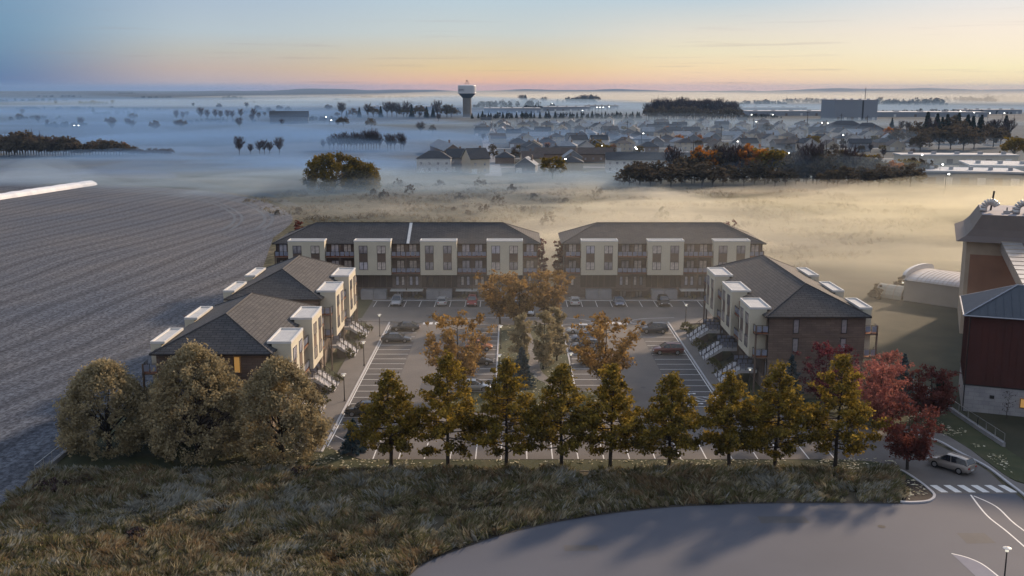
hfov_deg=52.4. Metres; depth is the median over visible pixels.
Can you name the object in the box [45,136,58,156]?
bare tree
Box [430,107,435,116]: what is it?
spruce tree
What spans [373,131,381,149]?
bare tree
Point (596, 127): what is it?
house
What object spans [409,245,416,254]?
balcony door
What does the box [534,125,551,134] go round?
house
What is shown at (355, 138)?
bare tree
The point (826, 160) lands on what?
broad tree
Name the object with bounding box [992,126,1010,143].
broad tree
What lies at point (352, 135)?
bare tree
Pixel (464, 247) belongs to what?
balcony door
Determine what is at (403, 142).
bare tree
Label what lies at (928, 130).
broad tree
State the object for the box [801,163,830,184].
broad tree
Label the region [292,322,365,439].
lawn
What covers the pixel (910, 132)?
broad tree
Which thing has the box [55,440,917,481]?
lawn
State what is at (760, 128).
house
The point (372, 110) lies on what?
broad tree
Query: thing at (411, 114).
spruce tree
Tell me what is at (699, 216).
shrub
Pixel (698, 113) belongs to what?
broad tree
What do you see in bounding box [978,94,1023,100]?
distant woodland
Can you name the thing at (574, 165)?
house
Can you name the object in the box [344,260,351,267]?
balcony door
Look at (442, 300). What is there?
parked car
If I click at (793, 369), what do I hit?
blue spruce
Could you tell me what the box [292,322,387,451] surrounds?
sidewalk
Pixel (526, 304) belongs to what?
orange tree
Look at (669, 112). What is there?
broad tree
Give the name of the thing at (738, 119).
house
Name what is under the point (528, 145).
house
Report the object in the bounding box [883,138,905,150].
house
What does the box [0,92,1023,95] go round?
hills
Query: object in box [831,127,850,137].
house
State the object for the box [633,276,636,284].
window
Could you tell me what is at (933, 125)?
bare tree
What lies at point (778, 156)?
ochre tree
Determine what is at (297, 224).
slender tree
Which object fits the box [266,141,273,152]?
bare tree
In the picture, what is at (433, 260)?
apartment building
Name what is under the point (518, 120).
house
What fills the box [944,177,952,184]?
loading door
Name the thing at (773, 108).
warehouse
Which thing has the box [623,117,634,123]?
house
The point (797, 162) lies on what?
broad tree
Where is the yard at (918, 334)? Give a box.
[783,261,1023,459]
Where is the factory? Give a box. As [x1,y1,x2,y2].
[821,99,877,119]
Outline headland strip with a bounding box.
[82,178,300,213]
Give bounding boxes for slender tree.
[294,220,302,229]
[538,238,547,288]
[551,240,562,289]
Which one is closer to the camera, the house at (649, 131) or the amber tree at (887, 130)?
the amber tree at (887, 130)
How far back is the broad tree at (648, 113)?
1266.03 m
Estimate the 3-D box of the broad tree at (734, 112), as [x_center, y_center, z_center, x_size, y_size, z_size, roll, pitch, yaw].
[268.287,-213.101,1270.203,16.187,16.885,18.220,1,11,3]
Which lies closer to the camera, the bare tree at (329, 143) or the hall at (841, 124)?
the bare tree at (329, 143)
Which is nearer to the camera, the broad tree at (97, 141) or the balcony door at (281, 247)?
the balcony door at (281, 247)
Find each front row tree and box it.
[341,368,432,465]
[398,348,496,465]
[456,353,555,465]
[519,363,602,464]
[563,363,648,466]
[621,371,709,464]
[690,369,774,465]
[735,359,827,465]
[791,353,894,466]
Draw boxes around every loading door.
[927,177,935,184]
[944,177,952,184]
[946,159,952,163]
[960,178,968,184]
[977,178,985,185]
[994,178,1002,185]
[1011,179,1019,185]
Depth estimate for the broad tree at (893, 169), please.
422.08 m
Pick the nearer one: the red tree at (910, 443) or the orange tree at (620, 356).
the red tree at (910, 443)
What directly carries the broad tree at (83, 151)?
on the ground at (206, 151)
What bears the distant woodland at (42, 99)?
on the ground at (206, 151)
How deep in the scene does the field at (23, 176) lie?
472.60 m
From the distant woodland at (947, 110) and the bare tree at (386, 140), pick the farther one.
the distant woodland at (947, 110)
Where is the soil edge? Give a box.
[407,501,902,575]
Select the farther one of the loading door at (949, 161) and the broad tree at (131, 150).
the broad tree at (131, 150)
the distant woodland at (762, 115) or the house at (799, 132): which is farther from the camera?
the distant woodland at (762, 115)
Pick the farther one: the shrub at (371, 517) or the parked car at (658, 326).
the parked car at (658, 326)
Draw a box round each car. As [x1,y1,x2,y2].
[344,400,376,416]
[381,332,411,342]
[390,294,402,305]
[390,321,419,331]
[437,296,447,305]
[455,378,490,390]
[465,339,492,350]
[466,294,477,305]
[468,353,493,365]
[566,323,593,333]
[569,296,579,305]
[570,331,594,341]
[570,338,600,350]
[613,296,624,305]
[640,321,668,333]
[652,341,683,354]
[657,294,670,305]
[927,452,976,474]
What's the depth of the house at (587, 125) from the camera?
994.85 m
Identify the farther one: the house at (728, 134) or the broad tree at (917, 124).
the house at (728, 134)
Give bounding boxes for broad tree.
[0,131,16,154]
[0,137,8,152]
[0,140,18,156]
[1,136,10,155]
[4,133,33,156]
[5,130,38,156]
[24,137,51,156]
[32,136,58,156]
[51,135,77,155]
[55,138,72,155]
[59,138,82,156]
[75,143,90,155]
[81,142,98,155]
[89,140,100,154]
[96,141,108,154]
[99,140,114,154]
[100,141,110,154]
[104,117,116,122]
[107,141,127,155]
[121,145,131,155]
[128,113,137,119]
[128,146,139,155]
[148,120,160,131]
[163,149,170,155]
[175,119,187,126]
[337,117,348,126]
[348,108,357,114]
[365,118,376,125]
[366,106,378,116]
[397,107,409,116]
[412,105,425,116]
[428,124,436,132]
[439,104,454,113]
[444,104,457,116]
[488,143,496,149]
[488,149,497,155]
[510,150,519,157]
[613,166,645,186]
[621,163,655,185]
[623,161,644,181]
[642,107,655,119]
[642,170,659,186]
[643,161,659,183]
[650,110,659,117]
[652,160,668,183]
[654,106,667,117]
[656,166,687,187]
[663,110,672,117]
[667,161,698,186]
[671,106,680,116]
[672,156,689,182]
[675,106,686,118]
[679,151,713,182]
[681,106,693,116]
[686,160,720,185]
[687,106,700,120]
[694,109,704,117]
[694,139,702,145]
[695,165,730,187]
[698,145,732,181]
[700,108,712,117]
[706,164,740,185]
[707,109,717,120]
[715,108,724,117]
[719,107,731,118]
[720,145,754,181]
[726,107,738,120]
[727,166,757,185]
[733,108,744,116]
[739,160,773,185]
[758,168,778,184]
[761,167,791,186]
[762,123,774,129]
[767,151,794,182]
[775,168,801,185]
[785,152,804,180]
[788,164,811,184]
[795,163,820,183]
[801,150,839,182]
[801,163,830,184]
[814,170,839,187]
[823,165,855,186]
[825,149,856,167]
[829,143,838,149]
[832,165,861,186]
[847,153,872,169]
[853,166,870,184]
[856,169,881,186]
[862,154,889,182]
[863,164,896,187]
[878,165,900,185]
[886,127,905,139]
[891,165,914,184]
[894,163,927,186]
[905,126,919,137]
[908,121,927,132]
[908,130,932,151]
[909,157,928,179]
[916,159,937,168]
[917,127,939,146]
[925,126,953,148]
[936,124,962,148]
[941,115,965,128]
[949,125,979,149]
[950,121,972,133]
[964,127,987,148]
[976,123,994,132]
[985,128,1005,146]
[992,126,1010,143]
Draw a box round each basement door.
[619,291,625,296]
[635,291,641,296]
[684,291,690,296]
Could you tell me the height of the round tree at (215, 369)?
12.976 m
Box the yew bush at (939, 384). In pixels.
[928,370,952,409]
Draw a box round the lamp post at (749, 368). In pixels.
[748,367,752,394]
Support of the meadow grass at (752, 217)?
on the ground at (206, 151)
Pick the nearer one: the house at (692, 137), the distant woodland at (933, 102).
the house at (692, 137)
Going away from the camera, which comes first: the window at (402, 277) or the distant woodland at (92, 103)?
the window at (402, 277)
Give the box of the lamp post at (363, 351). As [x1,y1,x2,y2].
[361,341,365,365]
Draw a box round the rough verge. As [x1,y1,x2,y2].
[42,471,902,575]
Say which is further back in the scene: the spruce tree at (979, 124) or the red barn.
the spruce tree at (979, 124)
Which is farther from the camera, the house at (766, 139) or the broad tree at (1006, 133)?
the broad tree at (1006, 133)
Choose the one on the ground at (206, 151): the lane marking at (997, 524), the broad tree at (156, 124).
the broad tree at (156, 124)
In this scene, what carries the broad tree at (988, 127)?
on the ground at (206, 151)
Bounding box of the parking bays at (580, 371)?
[563,326,608,390]
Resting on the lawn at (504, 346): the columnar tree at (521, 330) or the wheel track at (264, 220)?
the columnar tree at (521, 330)
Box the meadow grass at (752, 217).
[243,181,942,266]
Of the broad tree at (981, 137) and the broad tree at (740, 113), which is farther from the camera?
the broad tree at (740, 113)
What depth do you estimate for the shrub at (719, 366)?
144.16 m
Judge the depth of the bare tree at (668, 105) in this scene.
1307.40 m
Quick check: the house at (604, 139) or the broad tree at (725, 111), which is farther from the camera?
the broad tree at (725, 111)
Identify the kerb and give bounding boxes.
[321,322,389,451]
[373,300,703,300]
[449,324,499,391]
[561,324,574,383]
[668,322,719,397]
[900,469,935,502]
[918,434,1023,495]
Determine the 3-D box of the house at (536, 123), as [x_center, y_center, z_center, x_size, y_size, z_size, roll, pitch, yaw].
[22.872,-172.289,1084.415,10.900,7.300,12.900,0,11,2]
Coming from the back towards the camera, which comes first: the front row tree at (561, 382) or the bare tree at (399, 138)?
the bare tree at (399, 138)
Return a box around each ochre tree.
[540,156,567,178]
[591,139,603,145]
[595,143,610,146]
[635,146,643,151]
[749,147,788,182]
[806,135,820,142]
[825,160,843,182]
[859,152,877,160]
[871,159,892,182]
[897,158,921,181]
[999,135,1023,153]
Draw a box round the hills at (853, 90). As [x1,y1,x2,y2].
[0,88,1023,92]
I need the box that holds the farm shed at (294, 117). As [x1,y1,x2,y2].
[269,111,308,123]
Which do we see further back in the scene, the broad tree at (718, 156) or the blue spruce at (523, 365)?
the broad tree at (718, 156)
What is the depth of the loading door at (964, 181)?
425.46 m
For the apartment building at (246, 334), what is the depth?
119.76 m
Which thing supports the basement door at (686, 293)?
in the apartment building at (610, 260)
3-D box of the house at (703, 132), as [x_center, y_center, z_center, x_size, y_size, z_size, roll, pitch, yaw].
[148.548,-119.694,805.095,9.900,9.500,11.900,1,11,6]
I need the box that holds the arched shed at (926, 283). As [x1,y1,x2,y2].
[902,263,960,307]
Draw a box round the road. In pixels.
[410,493,1023,575]
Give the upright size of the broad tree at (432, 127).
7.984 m
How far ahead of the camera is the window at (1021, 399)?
125.43 m
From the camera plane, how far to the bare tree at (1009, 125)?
780.04 m
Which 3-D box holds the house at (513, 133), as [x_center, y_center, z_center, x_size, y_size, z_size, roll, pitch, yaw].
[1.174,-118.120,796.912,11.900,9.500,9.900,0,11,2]
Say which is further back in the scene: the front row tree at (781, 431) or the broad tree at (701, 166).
the broad tree at (701, 166)
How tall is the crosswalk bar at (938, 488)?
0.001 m
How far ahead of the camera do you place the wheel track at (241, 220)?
338.94 m
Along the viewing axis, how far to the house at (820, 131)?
803.07 m
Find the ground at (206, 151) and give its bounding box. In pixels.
[0,91,1023,504]
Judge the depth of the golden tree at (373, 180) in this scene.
400.31 m
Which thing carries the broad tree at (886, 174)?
on the ground at (206, 151)
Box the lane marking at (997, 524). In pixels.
[951,495,1023,575]
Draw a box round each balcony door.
[279,245,286,254]
[331,245,338,254]
[344,245,350,250]
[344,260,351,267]
[396,245,403,254]
[397,260,404,271]
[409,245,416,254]
[409,260,416,271]
[462,245,469,254]
[462,260,469,271]
[475,245,482,254]
[475,260,482,271]
[526,245,533,254]
[526,260,533,271]
[569,245,576,250]
[569,260,575,271]
[621,245,628,254]
[621,260,628,271]
[634,245,641,250]
[634,260,641,271]
[686,260,693,271]
[687,245,694,250]
[699,260,706,268]
[700,245,707,254]
[751,245,758,250]
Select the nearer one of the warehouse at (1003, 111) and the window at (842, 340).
the window at (842, 340)
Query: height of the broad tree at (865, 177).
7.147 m
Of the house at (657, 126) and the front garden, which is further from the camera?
the house at (657, 126)
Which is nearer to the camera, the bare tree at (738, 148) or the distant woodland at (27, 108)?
the bare tree at (738, 148)
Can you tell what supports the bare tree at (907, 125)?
on the ground at (206, 151)
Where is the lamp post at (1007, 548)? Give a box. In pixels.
[1003,546,1011,575]
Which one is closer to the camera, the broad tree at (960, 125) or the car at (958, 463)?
the car at (958, 463)
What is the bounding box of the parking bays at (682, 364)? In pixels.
[637,326,715,405]
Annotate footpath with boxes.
[526,327,558,409]
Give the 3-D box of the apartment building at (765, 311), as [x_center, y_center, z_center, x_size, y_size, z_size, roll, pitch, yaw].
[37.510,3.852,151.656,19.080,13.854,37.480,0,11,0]
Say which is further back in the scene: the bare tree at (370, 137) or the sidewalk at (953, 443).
the bare tree at (370, 137)
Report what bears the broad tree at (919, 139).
on the ground at (206, 151)
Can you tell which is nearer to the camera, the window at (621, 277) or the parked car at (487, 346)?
the parked car at (487, 346)
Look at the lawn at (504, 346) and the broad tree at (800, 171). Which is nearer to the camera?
the lawn at (504, 346)
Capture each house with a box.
[416,151,451,172]
[445,146,464,171]
[461,146,490,173]
[474,125,492,135]
[481,116,491,124]
[486,129,495,138]
[488,132,506,142]
[494,149,514,163]
[496,126,505,132]
[498,121,509,128]
[502,123,512,128]
[506,127,520,139]
[508,136,525,147]
[515,118,523,125]
[515,155,538,172]
[516,132,534,141]
[517,120,529,128]
[519,125,530,133]
[519,149,543,164]
[520,140,540,150]
[524,119,533,126]
[529,131,548,139]
[531,119,538,125]
[531,138,542,146]
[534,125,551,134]
[539,136,555,146]
[541,121,553,130]
[548,131,563,143]
[550,119,559,125]
[554,128,568,138]
[555,124,567,129]
[557,140,577,146]
[559,121,570,130]
[559,153,583,172]
[561,148,581,159]
[564,131,585,140]
[567,118,574,125]
[568,133,588,144]
[574,118,586,126]
[574,123,584,132]
[578,139,594,146]
[581,122,593,129]
[585,128,596,136]
[589,133,608,144]
[590,122,602,132]
[600,125,618,133]
[603,120,612,125]
[604,130,618,138]
[605,116,613,124]
[609,137,632,151]
[613,133,632,140]
[619,123,634,129]
[619,136,635,147]
[621,128,634,135]
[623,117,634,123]
[626,124,638,130]
[630,129,643,137]
[633,134,652,143]
[637,121,645,129]
[638,140,658,151]
[641,126,654,135]
[646,123,662,130]
[650,135,664,146]
[653,118,668,121]
[654,121,669,127]
[654,128,670,136]
[659,133,673,143]
[664,126,681,135]
[666,123,681,126]
[669,136,682,145]
[671,130,690,137]
[672,121,686,127]
[674,136,692,150]
[677,117,689,124]
[682,125,700,133]
[685,132,699,141]
[694,121,704,128]
[696,136,714,146]
[697,117,709,126]
[697,127,708,136]
[703,131,721,139]
[705,139,727,150]
[710,123,723,131]
[714,120,728,129]
[714,128,720,136]
[722,130,740,138]
[729,126,742,132]
[730,125,746,131]
[731,134,743,145]
[732,132,747,138]
[734,116,747,123]
[735,120,750,129]
[736,136,758,147]
[745,128,760,137]
[753,132,765,143]
[754,123,769,131]
[755,119,769,123]
[761,132,778,146]
[763,129,779,137]
[769,137,796,151]
[772,122,785,129]
[775,126,785,134]
[778,130,797,138]
[783,134,799,147]
[788,123,801,130]
[789,127,803,138]
[790,125,806,135]
[794,120,809,126]
[796,136,818,151]
[807,125,826,133]
[812,128,829,136]
[814,132,831,143]
[818,138,839,150]
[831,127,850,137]
[832,133,847,142]
[844,132,859,146]
[847,128,861,133]
[847,137,871,150]
[858,129,875,138]
[862,126,879,133]
[872,136,888,146]
[874,130,884,136]
[881,133,895,139]
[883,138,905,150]
[897,128,908,138]
[901,136,922,146]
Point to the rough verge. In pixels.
(439, 519)
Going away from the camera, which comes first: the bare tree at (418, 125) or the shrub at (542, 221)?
the shrub at (542, 221)
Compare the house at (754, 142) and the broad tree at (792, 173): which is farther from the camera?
the house at (754, 142)
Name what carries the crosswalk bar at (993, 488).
on the parking court
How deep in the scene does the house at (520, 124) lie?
987.94 m
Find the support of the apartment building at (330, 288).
on the ground at (206, 151)
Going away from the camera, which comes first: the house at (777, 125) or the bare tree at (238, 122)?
the house at (777, 125)
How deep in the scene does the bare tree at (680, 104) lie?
1300.89 m
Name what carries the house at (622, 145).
on the ground at (206, 151)
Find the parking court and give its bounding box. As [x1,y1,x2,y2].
[326,301,1017,493]
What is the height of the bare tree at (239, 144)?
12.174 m
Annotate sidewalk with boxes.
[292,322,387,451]
[358,318,421,323]
[373,297,703,299]
[459,318,590,324]
[631,318,707,323]
[671,324,743,407]
[904,426,1023,492]
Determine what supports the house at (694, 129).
on the ground at (206, 151)
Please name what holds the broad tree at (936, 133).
on the ground at (206, 151)
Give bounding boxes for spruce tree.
[378,106,382,116]
[408,104,415,116]
[423,106,428,116]
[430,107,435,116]
[923,112,933,138]
[935,113,942,139]
[943,114,950,139]
[956,112,961,139]
[958,114,971,141]
[971,116,977,130]
[976,117,984,141]
[1003,115,1011,133]
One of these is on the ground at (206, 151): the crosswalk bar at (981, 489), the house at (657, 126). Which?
the house at (657, 126)
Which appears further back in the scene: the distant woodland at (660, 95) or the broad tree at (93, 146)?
the distant woodland at (660, 95)
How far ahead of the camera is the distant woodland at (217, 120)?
1188.59 m
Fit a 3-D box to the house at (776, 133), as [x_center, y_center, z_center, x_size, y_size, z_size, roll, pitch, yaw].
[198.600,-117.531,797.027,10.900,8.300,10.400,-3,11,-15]
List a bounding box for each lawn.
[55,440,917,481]
[92,297,372,439]
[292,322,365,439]
[448,325,630,411]
[787,390,1023,482]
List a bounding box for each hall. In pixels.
[823,121,858,131]
[849,123,882,129]
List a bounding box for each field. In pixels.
[0,168,176,184]
[0,185,292,503]
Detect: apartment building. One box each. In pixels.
[142,292,339,441]
[223,255,369,370]
[272,222,540,299]
[558,222,766,298]
[686,255,877,393]
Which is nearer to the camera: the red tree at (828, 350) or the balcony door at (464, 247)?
the red tree at (828, 350)
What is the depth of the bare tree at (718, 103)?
1312.11 m
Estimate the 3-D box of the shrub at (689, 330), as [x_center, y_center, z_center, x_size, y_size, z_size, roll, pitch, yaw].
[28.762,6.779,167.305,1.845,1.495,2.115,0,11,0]
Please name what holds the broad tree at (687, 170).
on the ground at (206, 151)
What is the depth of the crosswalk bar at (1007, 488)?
103.20 m
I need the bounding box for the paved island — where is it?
[953,554,998,575]
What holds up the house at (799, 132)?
on the ground at (206, 151)
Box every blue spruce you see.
[338,418,366,455]
[511,347,538,389]
[774,354,808,406]
[893,353,915,408]
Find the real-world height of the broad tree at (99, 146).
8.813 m
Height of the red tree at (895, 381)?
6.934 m
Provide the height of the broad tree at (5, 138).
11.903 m
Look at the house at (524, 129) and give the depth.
851.47 m
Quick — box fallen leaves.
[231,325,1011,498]
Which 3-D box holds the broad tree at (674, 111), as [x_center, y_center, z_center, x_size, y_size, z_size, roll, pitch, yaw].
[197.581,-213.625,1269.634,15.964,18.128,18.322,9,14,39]
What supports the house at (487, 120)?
on the ground at (206, 151)
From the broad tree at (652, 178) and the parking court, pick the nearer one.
the parking court
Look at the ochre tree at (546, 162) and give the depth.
452.80 m
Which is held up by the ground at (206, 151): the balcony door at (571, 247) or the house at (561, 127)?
the house at (561, 127)
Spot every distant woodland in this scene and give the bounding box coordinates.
[0,98,73,100]
[9,115,62,119]
[11,106,39,109]
[37,95,80,96]
[45,121,86,127]
[52,106,99,109]
[78,101,113,104]
[108,107,167,110]
[186,117,256,123]
[217,96,245,100]
[237,110,274,113]
[272,101,337,104]
[283,97,312,99]
[309,116,347,120]
[344,96,454,97]
[375,101,427,104]
[472,112,641,118]
[473,99,554,107]
[562,96,597,102]
[569,95,638,97]
[628,94,688,95]
[739,113,781,117]
[740,99,786,104]
[782,98,824,102]
[833,97,900,98]
[876,98,910,104]
[882,108,1011,113]
[898,97,947,105]
[944,96,996,101]
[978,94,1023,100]
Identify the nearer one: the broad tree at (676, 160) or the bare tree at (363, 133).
the broad tree at (676, 160)
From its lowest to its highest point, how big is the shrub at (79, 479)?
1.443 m
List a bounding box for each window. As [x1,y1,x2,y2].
[233,356,240,372]
[401,276,404,284]
[409,276,412,284]
[415,276,418,284]
[619,276,622,284]
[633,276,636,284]
[639,276,642,284]
[684,276,687,284]
[698,276,701,284]
[792,338,798,351]
[793,319,799,333]
[840,338,845,351]
[841,319,847,333]
[1019,398,1023,407]
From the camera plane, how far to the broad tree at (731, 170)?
418.23 m
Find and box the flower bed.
[902,479,931,500]
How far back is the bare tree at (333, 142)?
660.95 m
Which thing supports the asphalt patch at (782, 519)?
on the road
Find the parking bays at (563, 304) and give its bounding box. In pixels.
[372,301,702,306]
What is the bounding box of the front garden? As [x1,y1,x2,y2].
[689,325,776,407]
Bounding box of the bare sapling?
[1002,391,1015,418]
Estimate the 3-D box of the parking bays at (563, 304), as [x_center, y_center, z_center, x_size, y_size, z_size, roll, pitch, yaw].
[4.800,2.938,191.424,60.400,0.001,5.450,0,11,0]
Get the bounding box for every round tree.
[52,356,159,461]
[133,338,257,467]
[224,352,335,467]
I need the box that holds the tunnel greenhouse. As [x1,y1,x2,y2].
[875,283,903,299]
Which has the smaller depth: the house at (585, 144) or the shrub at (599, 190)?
the shrub at (599, 190)
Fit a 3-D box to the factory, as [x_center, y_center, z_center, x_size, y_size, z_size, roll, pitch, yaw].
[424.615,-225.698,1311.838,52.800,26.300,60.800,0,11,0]
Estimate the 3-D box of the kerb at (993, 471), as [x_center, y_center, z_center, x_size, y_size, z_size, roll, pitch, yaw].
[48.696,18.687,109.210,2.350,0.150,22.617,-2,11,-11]
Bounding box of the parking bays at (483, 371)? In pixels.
[455,326,497,390]
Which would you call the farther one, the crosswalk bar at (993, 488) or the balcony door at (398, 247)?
the balcony door at (398, 247)
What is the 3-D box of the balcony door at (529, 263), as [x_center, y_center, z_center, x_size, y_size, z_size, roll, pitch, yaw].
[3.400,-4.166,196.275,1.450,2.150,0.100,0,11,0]
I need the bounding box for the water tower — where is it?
[458,80,475,116]
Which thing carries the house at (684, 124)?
on the ground at (206, 151)
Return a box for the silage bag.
[0,180,96,199]
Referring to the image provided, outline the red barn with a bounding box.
[959,284,1023,416]
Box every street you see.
[481,137,501,175]
[497,148,915,148]
[500,166,604,167]
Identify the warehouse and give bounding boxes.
[373,105,437,110]
[484,107,539,112]
[543,106,589,110]
[585,104,618,109]
[739,106,806,110]
[743,110,820,115]
[877,111,987,116]
[893,151,1019,163]
[918,166,1023,185]
[954,108,1022,113]
[958,160,1023,170]
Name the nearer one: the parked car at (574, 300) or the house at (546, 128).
the parked car at (574, 300)
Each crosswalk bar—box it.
[930,485,946,491]
[944,485,960,491]
[958,485,974,491]
[971,485,988,491]
[985,485,1001,491]
[998,485,1015,491]
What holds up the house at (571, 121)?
on the ground at (206, 151)
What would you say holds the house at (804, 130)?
on the ground at (206, 151)
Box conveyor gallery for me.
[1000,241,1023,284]
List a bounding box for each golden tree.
[300,150,357,191]
[339,157,369,189]
[353,162,381,190]
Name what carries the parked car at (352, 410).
on the parking bays at (392, 360)
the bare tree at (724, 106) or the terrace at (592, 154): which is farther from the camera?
the bare tree at (724, 106)
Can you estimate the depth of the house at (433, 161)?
488.05 m
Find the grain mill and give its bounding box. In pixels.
[954,191,1023,333]
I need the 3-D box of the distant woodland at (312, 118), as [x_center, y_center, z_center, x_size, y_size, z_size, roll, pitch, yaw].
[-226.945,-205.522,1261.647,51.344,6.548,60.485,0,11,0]
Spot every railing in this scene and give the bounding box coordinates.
[34,406,122,469]
[885,364,1005,446]
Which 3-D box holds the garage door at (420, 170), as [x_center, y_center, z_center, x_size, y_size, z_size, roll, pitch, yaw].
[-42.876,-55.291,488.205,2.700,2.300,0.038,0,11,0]
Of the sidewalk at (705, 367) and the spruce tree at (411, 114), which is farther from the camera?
the spruce tree at (411, 114)
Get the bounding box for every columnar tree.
[507,312,532,356]
[532,310,559,368]
[544,307,569,360]
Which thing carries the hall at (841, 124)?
on the ground at (206, 151)
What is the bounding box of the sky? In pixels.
[0,0,1023,90]
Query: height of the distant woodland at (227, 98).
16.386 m
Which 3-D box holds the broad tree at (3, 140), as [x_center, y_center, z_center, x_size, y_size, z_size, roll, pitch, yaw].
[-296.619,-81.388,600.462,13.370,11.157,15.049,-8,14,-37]
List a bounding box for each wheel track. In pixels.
[127,191,235,229]
[138,191,243,229]
[144,189,266,229]
[155,189,273,229]
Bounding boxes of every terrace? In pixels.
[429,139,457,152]
[534,147,612,161]
[604,152,690,172]
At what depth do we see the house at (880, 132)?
810.77 m
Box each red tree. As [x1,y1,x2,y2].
[793,340,858,407]
[853,358,912,428]
[861,360,903,404]
[871,349,914,390]
[875,394,946,469]
[903,364,961,419]
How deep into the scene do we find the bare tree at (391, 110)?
1405.42 m
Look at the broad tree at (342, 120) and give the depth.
1056.59 m
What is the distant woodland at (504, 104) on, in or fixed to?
on the ground at (206, 151)
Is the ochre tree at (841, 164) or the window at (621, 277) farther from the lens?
the ochre tree at (841, 164)
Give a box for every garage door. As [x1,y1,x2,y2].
[418,168,423,172]
[516,168,521,172]
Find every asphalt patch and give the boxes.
[419,380,431,390]
[564,545,598,550]
[757,516,809,522]
[957,533,995,543]
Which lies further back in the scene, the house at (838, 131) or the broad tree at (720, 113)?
the broad tree at (720, 113)
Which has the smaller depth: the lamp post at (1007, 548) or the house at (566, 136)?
the lamp post at (1007, 548)
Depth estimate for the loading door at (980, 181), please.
424.01 m
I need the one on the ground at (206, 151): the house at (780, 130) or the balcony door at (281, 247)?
the house at (780, 130)
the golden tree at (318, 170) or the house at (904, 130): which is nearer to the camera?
the golden tree at (318, 170)
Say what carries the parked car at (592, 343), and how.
on the parking bays at (580, 371)
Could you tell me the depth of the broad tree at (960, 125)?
746.78 m
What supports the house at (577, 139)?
on the ground at (206, 151)
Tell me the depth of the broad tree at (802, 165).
426.92 m
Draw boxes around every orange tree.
[419,310,499,391]
[473,269,519,323]
[501,276,545,318]
[527,268,575,323]
[567,310,645,384]
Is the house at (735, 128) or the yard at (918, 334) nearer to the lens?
the yard at (918, 334)
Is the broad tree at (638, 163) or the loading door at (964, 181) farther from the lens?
the broad tree at (638, 163)
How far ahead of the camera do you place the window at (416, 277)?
196.80 m
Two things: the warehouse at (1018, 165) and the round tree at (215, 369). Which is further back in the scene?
the warehouse at (1018, 165)
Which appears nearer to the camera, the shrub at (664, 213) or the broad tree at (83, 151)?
the shrub at (664, 213)
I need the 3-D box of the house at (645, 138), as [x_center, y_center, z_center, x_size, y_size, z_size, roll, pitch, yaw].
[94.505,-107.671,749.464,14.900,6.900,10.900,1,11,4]
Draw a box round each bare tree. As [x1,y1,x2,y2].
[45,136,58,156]
[77,117,83,123]
[107,119,115,130]
[128,119,135,129]
[197,108,204,115]
[233,136,244,155]
[235,117,242,128]
[247,144,253,154]
[254,140,263,154]
[259,140,268,154]
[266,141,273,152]
[273,136,283,154]
[326,136,333,149]
[330,133,337,149]
[333,133,341,144]
[337,101,345,116]
[338,136,343,149]
[339,131,348,149]
[345,134,350,149]
[348,131,356,144]
[353,133,359,149]
[358,133,364,149]
[360,129,368,149]
[363,101,373,113]
[364,131,370,149]
[365,129,374,149]
[367,128,376,149]
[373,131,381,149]
[377,133,382,149]
[382,99,391,116]
[383,133,391,149]
[386,102,395,112]
[390,133,397,149]
[391,102,400,116]
[396,132,404,143]
[401,135,406,149]
[402,101,410,111]
[415,122,426,133]
[431,99,441,113]
[650,97,661,118]
[652,99,662,118]
[660,145,687,163]
[663,98,673,119]
[673,96,684,118]
[676,94,689,117]
[689,99,699,118]
[695,98,707,110]
[706,98,717,119]
[710,143,731,181]
[713,99,722,118]
[720,100,729,110]
[721,140,748,182]
[733,102,741,115]
[783,150,796,181]
[792,138,815,181]
[798,140,830,183]
[837,144,865,182]
[904,121,911,128]
[924,117,937,130]
[986,119,997,128]
[989,119,1002,128]
[1001,115,1017,140]
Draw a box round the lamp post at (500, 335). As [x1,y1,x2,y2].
[499,325,502,348]
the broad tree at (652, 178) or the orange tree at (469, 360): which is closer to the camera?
the orange tree at (469, 360)
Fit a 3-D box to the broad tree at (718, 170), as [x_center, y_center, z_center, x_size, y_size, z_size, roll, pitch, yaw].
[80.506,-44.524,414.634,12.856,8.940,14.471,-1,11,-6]
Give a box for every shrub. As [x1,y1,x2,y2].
[32,477,69,491]
[68,473,93,485]
[126,526,152,538]
[214,500,234,514]
[291,465,307,474]
[320,394,331,403]
[322,385,335,393]
[333,373,342,381]
[344,348,354,358]
[355,331,365,339]
[364,514,380,525]
[365,324,372,330]
[378,189,388,197]
[392,178,402,186]
[404,184,414,193]
[435,180,445,185]
[454,192,463,198]
[473,178,486,185]
[477,204,490,212]
[490,194,506,205]
[506,184,516,191]
[539,216,554,225]
[543,211,555,217]
[575,207,581,212]
[592,187,602,194]
[652,206,668,219]
[680,321,691,330]
[686,326,693,332]
[691,337,704,346]
[695,214,702,220]
[698,343,706,350]
[707,357,720,365]
[711,364,723,373]
[867,288,881,299]
[873,283,883,294]
[893,276,903,285]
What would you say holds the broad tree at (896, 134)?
on the ground at (206, 151)
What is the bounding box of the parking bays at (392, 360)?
[331,326,417,441]
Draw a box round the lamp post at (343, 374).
[342,373,345,400]
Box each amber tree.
[689,145,721,182]
[733,143,773,182]
[883,126,894,134]
[886,160,904,183]
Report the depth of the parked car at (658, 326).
168.20 m
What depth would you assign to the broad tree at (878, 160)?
433.10 m
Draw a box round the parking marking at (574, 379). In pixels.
[327,301,833,458]

